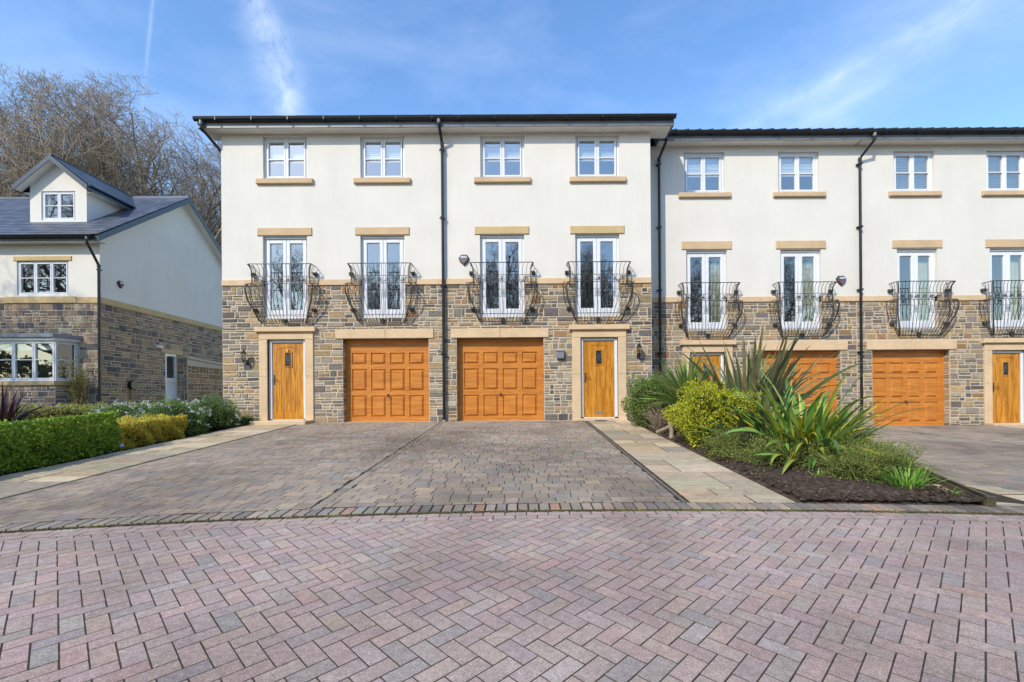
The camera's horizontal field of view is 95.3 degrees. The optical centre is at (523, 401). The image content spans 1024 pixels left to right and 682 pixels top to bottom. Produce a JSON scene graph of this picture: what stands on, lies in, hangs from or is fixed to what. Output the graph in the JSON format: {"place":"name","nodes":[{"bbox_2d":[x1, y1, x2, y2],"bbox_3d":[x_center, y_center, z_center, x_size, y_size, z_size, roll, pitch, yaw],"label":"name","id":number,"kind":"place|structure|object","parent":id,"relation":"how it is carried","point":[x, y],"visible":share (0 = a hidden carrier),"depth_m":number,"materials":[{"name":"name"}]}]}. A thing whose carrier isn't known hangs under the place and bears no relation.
{"place":"outdoors","nodes":[
{"label":"outdoors","id":0,"kind":"place"},
{"bbox_2d":[0,424,295,498],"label":"path","id":1,"kind":"structure","parent":0,"point":[13,484],"depth_m":7.04,"materials":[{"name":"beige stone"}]},
{"bbox_2d":[0,421,440,523],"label":"driveway","id":2,"kind":"structure","parent":0,"point":[163,475],"depth_m":5.88,"materials":[{"name":"grey stone"}]},
{"bbox_2d":[112,400,682,512],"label":"ground","id":3,"kind":"structure","parent":0,"point":[207,431],"depth_m":10.47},
{"bbox_2d":[0,140,41,196],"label":"bare tree","id":4,"kind":"object","parent":3,"relation":"on","point":[12,173],"depth_m":32.22,"materials":[{"name":"brown plant"}]},
{"bbox_2d":[0,381,62,423],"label":"purple flax","id":5,"kind":"object","parent":3,"relation":"on","point":[8,412],"visible":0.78,"depth_m":10.44,"materials":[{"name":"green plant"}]},
{"bbox_2d":[0,410,121,475],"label":"hedge","id":6,"kind":"object","parent":3,"relation":"on","point":[27,445],"visible":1,"depth_m":6.99,"materials":[{"name":"green plant"}]},
{"bbox_2d":[47,401,75,410],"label":"heather","id":7,"kind":"object","parent":3,"relation":"on","point":[53,404],"visible":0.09,"depth_m":13.86,"materials":[{"name":"purple plant"}]},
{"bbox_2d":[0,137,138,196],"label":"bare tree","id":8,"kind":"object","parent":3,"relation":"on","point":[44,157],"depth_m":33.75,"materials":[{"name":"brown plant"}]},
{"bbox_2d":[0,400,194,424],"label":"hedge","id":9,"kind":"object","parent":3,"relation":"on","point":[67,411],"visible":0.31,"depth_m":11.54,"materials":[{"name":"green plant"}]},
{"bbox_2d":[0,70,198,196],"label":"bare tree","id":10,"kind":"object","parent":3,"relation":"on","point":[4,181],"visible":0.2,"depth_m":31.26,"materials":[{"name":"brown plant"}]},
{"bbox_2d":[0,67,221,244],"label":"bare tree","id":11,"kind":"object","parent":3,"relation":"on","point":[99,107],"visible":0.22,"depth_m":30.20,"materials":[{"name":"brown plant"}]},
{"bbox_2d":[0,77,221,247],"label":"bare tree","id":12,"kind":"object","parent":3,"relation":"on","point":[195,201],"visible":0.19,"depth_m":31.17,"materials":[{"name":"brown plant"}]},
{"bbox_2d":[0,61,221,227],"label":"bare tree","id":13,"kind":"object","parent":3,"relation":"on","point":[103,169],"visible":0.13,"depth_m":33.86,"materials":[{"name":"brown plant"}]},
{"bbox_2d":[0,153,222,410],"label":"detached house","id":14,"kind":"structure","parent":3,"relation":"on","point":[76,244],"depth_m":17.50,"materials":[{"name":"paint"}]},
{"bbox_2d":[5,256,75,302],"bbox_3d":[-17.070,-4.325,16.574,2.479,1.659,0.150,0,0,0],"label":"window","id":15,"kind":"structure","parent":14,"relation":"in","point":[36,261],"depth_m":16.57,"materials":[{"name":"white plastic"}]},
{"bbox_2d":[0,333,82,410],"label":"bay window","id":16,"kind":"structure","parent":14,"relation":"in","point":[53,389],"depth_m":15.96,"materials":[{"name":"white plastic"}]},
{"bbox_2d":[60,356,91,409],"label":"climbing plant","id":17,"kind":"object","parent":14,"relation":"attached to","point":[76,390],"visible":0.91,"depth_m":16.21,"materials":[{"name":"green plant"}]},
{"bbox_2d":[117,280,123,288],"bbox_3d":[-14.988,-4.352,17.386,0.078,0.300,0.290,0,0,0],"label":"alarm box","id":18,"kind":"object","parent":14,"relation":"attached to","point":[120,284],"visible":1,"depth_m":17.33,"materials":[{"name":"white plastic"}]},
{"bbox_2d":[127,381,137,398],"bbox_3d":[-14.916,-0.445,17.826,0.155,0.716,0.340,0,0,0],"label":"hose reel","id":19,"kind":"object","parent":14,"relation":"attached to","point":[132,385],"visible":1,"depth_m":17.78,"materials":[{"name":"black plastic"}]},
{"bbox_2d":[161,349,182,399],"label":"side door","id":20,"kind":"structure","parent":14,"relation":"in","point":[171,383],"depth_m":19.98,"materials":[{"name":"white plastic"}]},
{"bbox_2d":[83,400,161,418],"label":"shrub","id":21,"kind":"object","parent":3,"relation":"on","point":[127,409],"visible":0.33,"depth_m":10.83,"materials":[{"name":"green plant"}]},
{"bbox_2d":[61,413,188,451],"bbox_3d":[-7.635,0.563,8.925,1.462,0.684,1.799,0,0,0],"label":"hedge","id":22,"kind":"object","parent":3,"relation":"on","point":[148,430],"visible":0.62,"depth_m":8.85,"materials":[{"name":"yellow plant"}]},
{"bbox_2d":[34,106,249,230],"bbox_3d":[-29.645,-12.205,41.693,22.155,24.454,19.525,0,0,-17],"label":"bare tree","id":23,"kind":"object","parent":3,"relation":"on","point":[182,152],"visible":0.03,"depth_m":36.48,"materials":[{"name":"brown plant"}]},
{"bbox_2d":[129,395,211,434],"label":"shrub","id":24,"kind":"object","parent":3,"relation":"on","point":[176,409],"visible":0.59,"depth_m":10.00,"materials":[{"name":"green plant"}]},
{"bbox_2d":[176,356,222,402],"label":"garden wall","id":25,"kind":"structure","parent":3,"relation":"on","point":[198,378],"depth_m":20.85,"materials":[{"name":"stone"}]},
{"bbox_2d":[181,394,243,429],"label":"shrub","id":26,"kind":"object","parent":3,"relation":"on","point":[220,415],"visible":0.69,"depth_m":11.00,"materials":[{"name":"green plant"}]},
{"bbox_2d":[227,398,242,426],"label":"shrub","id":27,"kind":"object","parent":3,"relation":"on","point":[234,415],"visible":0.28,"depth_m":11.69,"materials":[{"name":"green plant"}]},
{"bbox_2d":[236,416,260,425],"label":"shrub","id":28,"kind":"object","parent":3,"relation":"on","point":[245,419],"visible":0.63,"depth_m":11.77,"materials":[{"name":"green plant"}]},
{"bbox_2d":[249,420,312,424],"bbox_3d":[-6.122,0.553,11.852,1.400,0.145,0.500,0,0,0],"label":"doorstep","id":29,"kind":"object","parent":3,"relation":"on","point":[278,422],"visible":0.59,"depth_m":11.60,"materials":[{"name":"stone"}]},
{"bbox_2d":[192,114,445,424],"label":"townhouse","id":30,"kind":"structure","parent":3,"relation":"on","point":[333,289],"depth_m":12.06,"materials":[{"name":"paint"}]},
{"bbox_2d":[240,349,248,364],"bbox_3d":[-7.105,-1.139,11.914,0.158,0.400,0.240,0,0,22],"label":"wall lantern","id":31,"kind":"object","parent":30,"relation":"attached to","point":[245,353],"depth_m":11.87,"materials":[{"name":"black plastic"}]},
{"bbox_2d":[264,138,306,177],"bbox_3d":[-6.154,-6.294,12.164,1.140,1.100,0.125,0,0,0],"label":"window","id":32,"kind":"structure","parent":30,"relation":"in","point":[286,155],"depth_m":12.12,"materials":[{"name":"white plastic"}]},
{"bbox_2d":[265,237,307,317],"bbox_3d":[-6.151,-3.214,12.157,1.140,2.120,0.110,0,0,0],"label":"french door","id":33,"kind":"structure","parent":30,"relation":"in","point":[286,241],"depth_m":12.13,"materials":[{"name":"white plastic"}]},
{"bbox_2d":[269,340,304,419],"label":"front door","id":34,"kind":"structure","parent":30,"relation":"in","point":[286,357],"depth_m":12.13,"materials":[{"name":"brown wood"}]},
{"bbox_2d":[361,138,404,177],"bbox_3d":[-3.644,-6.313,12.172,1.140,1.100,0.125,0,0,0],"label":"window","id":35,"kind":"structure","parent":30,"relation":"in","point":[375,148],"depth_m":12.13,"materials":[{"name":"white plastic"}]},
{"bbox_2d":[362,237,404,317],"bbox_3d":[-3.636,-3.233,12.164,1.140,2.120,0.110,0,0,0],"label":"french door","id":36,"kind":"structure","parent":30,"relation":"in","point":[383,241],"depth_m":12.13,"materials":[{"name":"white plastic"}]},
{"bbox_2d":[345,340,428,421],"bbox_3d":[-3.551,-0.510,12.229,2.259,2.228,0.180,0,0,0],"label":"garage door","id":37,"kind":"structure","parent":30,"relation":"in","point":[387,380],"depth_m":12.26,"materials":[{"name":"brown wood"}]},
{"bbox_2d":[0,421,686,502],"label":"path edging","id":38,"kind":"object","parent":3,"relation":"on","point":[658,480],"visible":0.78,"depth_m":6.26,"materials":[{"name":"grey stone"}]},
{"bbox_2d":[311,422,443,508],"bbox_3d":[-2.049,0.799,8.317,0.114,0.563,7.488,0,0,0],"label":"driveway divider","id":39,"kind":"object","parent":3,"relation":"on","point":[331,498],"visible":0.78,"depth_m":6.06,"materials":[{"name":"grey stone"}]},
{"bbox_2d":[6,503,1023,530],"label":"kerb bedding","id":40,"kind":"object","parent":3,"relation":"on","point":[527,510],"visible":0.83,"depth_m":4.51,"materials":[{"name":"grey concrete"}]},
{"bbox_2d":[0,502,1023,532],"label":"kerb","id":41,"kind":"structure","parent":40,"relation":"on","point":[372,510],"depth_m":4.47,"materials":[{"name":"grey concrete"}]},
{"bbox_2d":[0,508,1023,532],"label":"kerb moss","id":42,"kind":"object","parent":41,"relation":"on","point":[490,511],"visible":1,"depth_m":4.39,"materials":[{"name":"green plant"}]},
{"bbox_2d":[438,113,676,421],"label":"townhouse","id":43,"kind":"structure","parent":3,"relation":"on","point":[547,225],"depth_m":12.07,"materials":[{"name":"paint"}]},
{"bbox_2d":[459,255,468,265],"bbox_3d":[-1.534,-3.651,12.027,0.290,0.300,0.078,0,0,0],"label":"alarm box","id":44,"kind":"object","parent":43,"relation":"attached to","point":[463,259],"visible":1,"depth_m":11.99,"materials":[{"name":"white plastic"}]},
{"bbox_2d":[457,339,543,420],"bbox_3d":[-0.593,-0.532,12.238,2.295,2.228,0.180,0,0,0],"label":"garage door","id":45,"kind":"structure","parent":43,"relation":"in","point":[499,379],"depth_m":12.27,"materials":[{"name":"brown wood"}]},
{"bbox_2d":[480,137,523,176],"bbox_3d":[-0.544,-6.336,12.181,1.140,1.100,0.125,0,0,0],"label":"window","id":46,"kind":"structure","parent":43,"relation":"in","point":[489,152],"depth_m":12.14,"materials":[{"name":"white plastic"}]},
{"bbox_2d":[480,236,524,316],"bbox_3d":[-0.546,-3.256,12.173,1.140,2.120,0.110,0,0,0],"label":"french door","id":47,"kind":"structure","parent":43,"relation":"in","point":[502,240],"depth_m":12.14,"materials":[{"name":"white plastic"}]},
{"bbox_2d":[556,350,563,358],"bbox_3d":[0.949,-1.225,12.002,0.210,0.230,0.118,0,0,0],"label":"post box","id":48,"kind":"object","parent":43,"relation":"attached to","point":[559,354],"visible":1,"depth_m":11.96,"materials":[{"name":"grey metal"}]},
{"bbox_2d":[575,136,618,175],"bbox_3d":[1.916,-6.355,12.188,1.140,1.100,0.125,0,0,0],"label":"window","id":49,"kind":"structure","parent":43,"relation":"in","point":[599,148],"depth_m":12.15,"materials":[{"name":"white plastic"}]},
{"bbox_2d":[575,235,618,315],"bbox_3d":[1.919,-3.274,12.181,1.140,2.120,0.110,0,0,0],"label":"french door","id":50,"kind":"structure","parent":43,"relation":"in","point":[596,239],"depth_m":12.15,"materials":[{"name":"white plastic"}]},
{"bbox_2d":[581,338,617,417],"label":"front door","id":51,"kind":"structure","parent":43,"relation":"in","point":[599,356],"depth_m":12.16,"materials":[{"name":"brown wood"}]},
{"bbox_2d":[636,342,641,357],"bbox_3d":[2.972,-1.314,11.944,0.158,0.400,0.240,0,0,22],"label":"wall lantern","id":52,"kind":"object","parent":43,"relation":"attached to","point":[638,354],"depth_m":11.90,"materials":[{"name":"black plastic"}]},
{"bbox_2d":[572,418,627,422],"bbox_3d":[1.978,0.498,12.076,1.420,0.135,0.100,0,0,0],"label":"doorstep","id":53,"kind":"object","parent":3,"relation":"on","point":[583,419],"visible":0.41,"depth_m":12.03,"materials":[{"name":"stone"}]},
{"bbox_2d":[650,128,876,424],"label":"townhouse","id":54,"kind":"structure","parent":3,"relation":"on","point":[747,224],"depth_m":13.07,"materials":[{"name":"paint"}]},
{"bbox_2d":[684,153,722,191],"bbox_3d":[5.063,-6.413,13.178,1.140,1.150,0.125,0,0,0],"label":"window","id":55,"kind":"structure","parent":54,"relation":"in","point":[702,168],"depth_m":13.14,"materials":[{"name":"white plastic"}]},
{"bbox_2d":[686,251,725,328],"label":"french door","id":56,"kind":"structure","parent":54,"relation":"in","point":[710,272],"depth_m":13.15,"materials":[{"name":"white plastic"}]},
{"bbox_2d":[690,353,723,387],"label":"front door","id":57,"kind":"structure","parent":54,"relation":"in","point":[720,361],"depth_m":13.15,"materials":[{"name":"brown wood"}]},
{"bbox_2d":[778,153,816,191],"bbox_3d":[7.712,-6.433,13.186,1.140,1.150,0.125,0,0,0],"label":"window","id":58,"kind":"structure","parent":54,"relation":"in","point":[786,167],"depth_m":13.15,"materials":[{"name":"white plastic"}]},
{"bbox_2d":[780,251,818,329],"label":"french door","id":59,"kind":"structure","parent":54,"relation":"in","point":[809,271],"depth_m":13.15,"materials":[{"name":"white plastic"}]},
{"bbox_2d":[762,351,836,414],"bbox_3d":[7.803,-0.359,13.288,2.210,2.140,0.070,0,0,0],"label":"garage door","id":60,"kind":"structure","parent":54,"relation":"in","point":[829,364],"depth_m":13.28,"materials":[{"name":"brown wood"}]},
{"bbox_2d":[836,276,845,285],"bbox_3d":[8.893,-3.380,13.038,0.290,0.300,0.078,0,0,0],"label":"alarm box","id":61,"kind":"object","parent":54,"relation":"attached to","point":[840,280],"visible":0.98,"depth_m":13.00,"materials":[{"name":"white plastic"}]},
{"bbox_2d":[629,419,982,505],"bbox_3d":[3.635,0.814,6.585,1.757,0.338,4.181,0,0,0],"label":"bark mulch","id":62,"kind":"object","parent":3,"relation":"on","point":[915,495],"visible":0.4,"depth_m":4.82,"materials":[{"name":"soil"}]},
{"bbox_2d":[620,373,682,427],"bbox_3d":[2.973,-0.012,10.611,1.558,1.300,1.362,0,0,0],"label":"shrub","id":63,"kind":"object","parent":62,"relation":"on","point":[637,394],"visible":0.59,"depth_m":10.40,"materials":[{"name":"green plant"}]},
{"bbox_2d":[639,398,685,437],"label":"dead shrub","id":64,"kind":"object","parent":62,"relation":"on","point":[665,428],"visible":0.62,"depth_m":9.28,"materials":[{"name":"brown plant"}]},
{"bbox_2d":[635,350,737,430],"bbox_3d":[3.374,-0.151,9.639,2.317,1.815,2.331,0,0,0],"label":"cordyline","id":65,"kind":"object","parent":62,"relation":"on","point":[673,399],"visible":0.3,"depth_m":9.44,"materials":[{"name":"green plant"}]},
{"bbox_2d":[661,377,762,449],"bbox_3d":[3.233,0.204,7.934,1.752,1.244,1.554,0,0,0],"label":"shrub","id":66,"kind":"object","parent":62,"relation":"on","point":[704,403],"visible":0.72,"depth_m":7.67,"materials":[{"name":"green plant"}]},
{"bbox_2d":[703,427,747,458],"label":"shrub","id":67,"kind":"object","parent":62,"relation":"on","point":[719,443],"visible":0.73,"depth_m":6.91,"materials":[{"name":"green plant"}]},
{"bbox_2d":[694,423,772,456],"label":"shrub","id":68,"kind":"object","parent":62,"relation":"on","point":[746,437],"visible":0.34,"depth_m":7.01,"materials":[{"name":"green plant"}]},
{"bbox_2d":[684,378,843,438],"bbox_3d":[3.829,0.201,7.681,2.490,1.213,2.340,0,0,0],"label":"green flax","id":69,"kind":"object","parent":62,"relation":"on","point":[767,401],"visible":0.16,"depth_m":7.23,"materials":[{"name":"green plant"}]},
{"bbox_2d":[665,322,863,416],"bbox_3d":[4.328,-0.328,8.582,3.209,2.121,3.484,0,0,0],"label":"dark flax","id":70,"kind":"object","parent":62,"relation":"on","point":[751,367],"visible":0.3,"depth_m":8.11,"materials":[{"name":"green plant"}]},
{"bbox_2d":[715,430,833,469],"bbox_3d":[3.409,0.659,6.312,1.556,0.566,1.187,0,0,24],"label":"shrub","id":71,"kind":"object","parent":62,"relation":"on","point":[755,459],"visible":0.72,"depth_m":6.23,"materials":[{"name":"green plant"}]},
{"bbox_2d":[756,349,805,394],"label":"shrub","id":72,"kind":"object","parent":62,"relation":"on","point":[779,375],"visible":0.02,"depth_m":8.80,"materials":[{"name":"green plant"}]},
{"bbox_2d":[752,432,840,467],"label":"shrub","id":73,"kind":"object","parent":62,"relation":"on","point":[808,449],"visible":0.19,"depth_m":6.29,"materials":[{"name":"green plant"}]},
{"bbox_2d":[698,368,952,476],"bbox_3d":[4.111,0.410,6.861,3.192,1.797,3.117,0,0,0],"label":"yellow flax","id":74,"kind":"object","parent":62,"relation":"on","point":[814,419],"visible":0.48,"depth_m":6.41,"materials":[{"name":"green plant"}]},
{"bbox_2d":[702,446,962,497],"bbox_3d":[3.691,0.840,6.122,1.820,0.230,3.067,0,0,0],"label":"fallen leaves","id":75,"kind":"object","parent":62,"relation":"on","point":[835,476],"visible":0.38,"depth_m":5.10,"materials":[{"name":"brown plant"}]},
{"bbox_2d":[766,432,902,468],"bbox_3d":[4.135,0.671,6.154,1.881,0.559,0.962,0,0,-14],"label":"shrub","id":76,"kind":"object","parent":62,"relation":"on","point":[834,448],"visible":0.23,"depth_m":6.09,"materials":[{"name":"green plant"}]},
{"bbox_2d":[809,399,888,442],"bbox_3d":[5.016,0.395,7.451,1.960,0.903,1.508,0,0,0],"label":"shrub","id":77,"kind":"object","parent":62,"relation":"on","point":[856,422],"visible":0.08,"depth_m":7.36,"materials":[{"name":"green plant"}]},
{"bbox_2d":[808,433,898,480],"bbox_3d":[3.945,0.676,5.601,0.936,0.631,0.838,0,0,0],"label":"shrub","id":78,"kind":"object","parent":62,"relation":"on","point":[858,467],"visible":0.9,"depth_m":5.47,"materials":[{"name":"green plant"}]},
{"bbox_2d":[832,432,910,454],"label":"shrub","id":79,"kind":"object","parent":62,"relation":"on","point":[868,442],"visible":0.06,"depth_m":6.42,"materials":[{"name":"green plant"}]},
{"bbox_2d":[860,439,937,482],"bbox_3d":[4.439,0.712,5.567,0.787,0.556,0.855,0,0,33],"label":"shrub","id":80,"kind":"object","parent":62,"relation":"on","point":[896,459],"visible":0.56,"depth_m":5.46,"materials":[{"name":"green plant"}]},
{"bbox_2d":[868,462,949,489],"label":"grassy clump","id":81,"kind":"object","parent":62,"relation":"on","point":[911,482],"visible":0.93,"depth_m":5.10,"materials":[{"name":"green plant"}]},
{"bbox_2d":[793,127,1023,425],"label":"townhouse","id":82,"kind":"structure","parent":3,"relation":"on","point":[943,264],"depth_m":13.09,"materials":[{"name":"paint"}]},
{"bbox_2d":[872,350,943,425],"bbox_3d":[10.878,-0.382,13.278,2.180,2.140,0.110,0,0,0],"label":"garage door","id":83,"kind":"structure","parent":82,"relation":"in","point":[899,377],"depth_m":13.28,"materials":[{"name":"brown wood"}]},
{"bbox_2d":[894,152,931,190],"bbox_3d":[10.952,-6.457,13.201,1.140,1.150,0.135,0,0,0],"label":"window","id":84,"kind":"structure","parent":82,"relation":"in","point":[921,157],"depth_m":13.17,"materials":[{"name":"white plastic"}]},
{"bbox_2d":[897,250,934,328],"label":"french door","id":85,"kind":"structure","parent":82,"relation":"in","point":[919,271],"depth_m":13.16,"materials":[{"name":"white plastic"}]},
{"bbox_2d":[986,152,1023,190],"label":"window","id":86,"kind":"structure","parent":82,"relation":"in","point":[1002,176],"depth_m":13.19,"materials":[{"name":"white plastic"}]},
{"bbox_2d":[990,249,1023,327],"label":"french door","id":87,"kind":"structure","parent":82,"relation":"in","point":[1011,270],"depth_m":13.17,"materials":[{"name":"white plastic"}]},
{"bbox_2d":[992,351,1023,422],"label":"front door","id":88,"kind":"structure","parent":82,"relation":"in","point":[1007,369],"depth_m":13.18,"materials":[{"name":"brown wood"}]},
{"bbox_2d":[869,427,1021,445],"bbox_3d":[9.392,0.872,8.364,0.114,0.381,9.419,0,0,0],"label":"driveway divider","id":89,"kind":"object","parent":3,"relation":"on","point":[953,437],"visible":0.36,"depth_m":10.19,"materials":[{"name":"grey stone"}]},
{"bbox_2d":[917,465,996,506],"bbox_3d":[4.726,0.942,5.218,0.097,0.264,1.602,0,0,18],"label":"timber edging","id":90,"kind":"object","parent":3,"relation":"on","point":[988,500],"visible":0.41,"depth_m":4.89,"materials":[{"name":"wood"}]},
{"bbox_2d":[984,423,1023,425],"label":"doorstep","id":91,"kind":"object","parent":3,"relation":"on","point":[1005,424],"visible":0.36,"depth_m":12.79,"materials":[{"name":"stone"}]},
{"bbox_2d":[322,421,681,508],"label":"driveway","id":92,"kind":"structure","parent":0,"point":[440,494],"depth_m":6.16,"materials":[{"name":"grey stone"}]},
{"bbox_2d":[0,511,1023,681],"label":"road","id":93,"kind":"structure","parent":0,"point":[718,668],"depth_m":2.80,"materials":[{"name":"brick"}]},
{"bbox_2d":[0,0,1023,248],"label":"sky","id":94,"kind":"structure","parent":0,"point":[715,64],"materials":[{"name":"blue"}]},
{"bbox_2d":[588,420,797,502],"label":"path","id":95,"kind":"structure","parent":0,"point":[691,481],"depth_m":6.13,"materials":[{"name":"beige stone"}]},
{"bbox_2d":[850,427,1023,500],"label":"driveway","id":96,"kind":"structure","parent":0,"point":[979,463],"depth_m":7.37,"materials":[{"name":"grey stone"}]},
{"bbox_2d":[868,425,1023,445],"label":"driveway","id":97,"kind":"structure","parent":0,"point":[1006,435],"depth_m":11.33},
{"bbox_2d":[928,484,1023,506],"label":"path","id":98,"kind":"structure","parent":0,"point":[995,490],"depth_m":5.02,"materials":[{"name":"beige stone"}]},
{"bbox_2d":[1001,426,1023,427],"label":"path","id":99,"kind":"structure","parent":0,"point":[1014,426],"depth_m":12.54,"materials":[{"name":"beige stone"}]}
]}

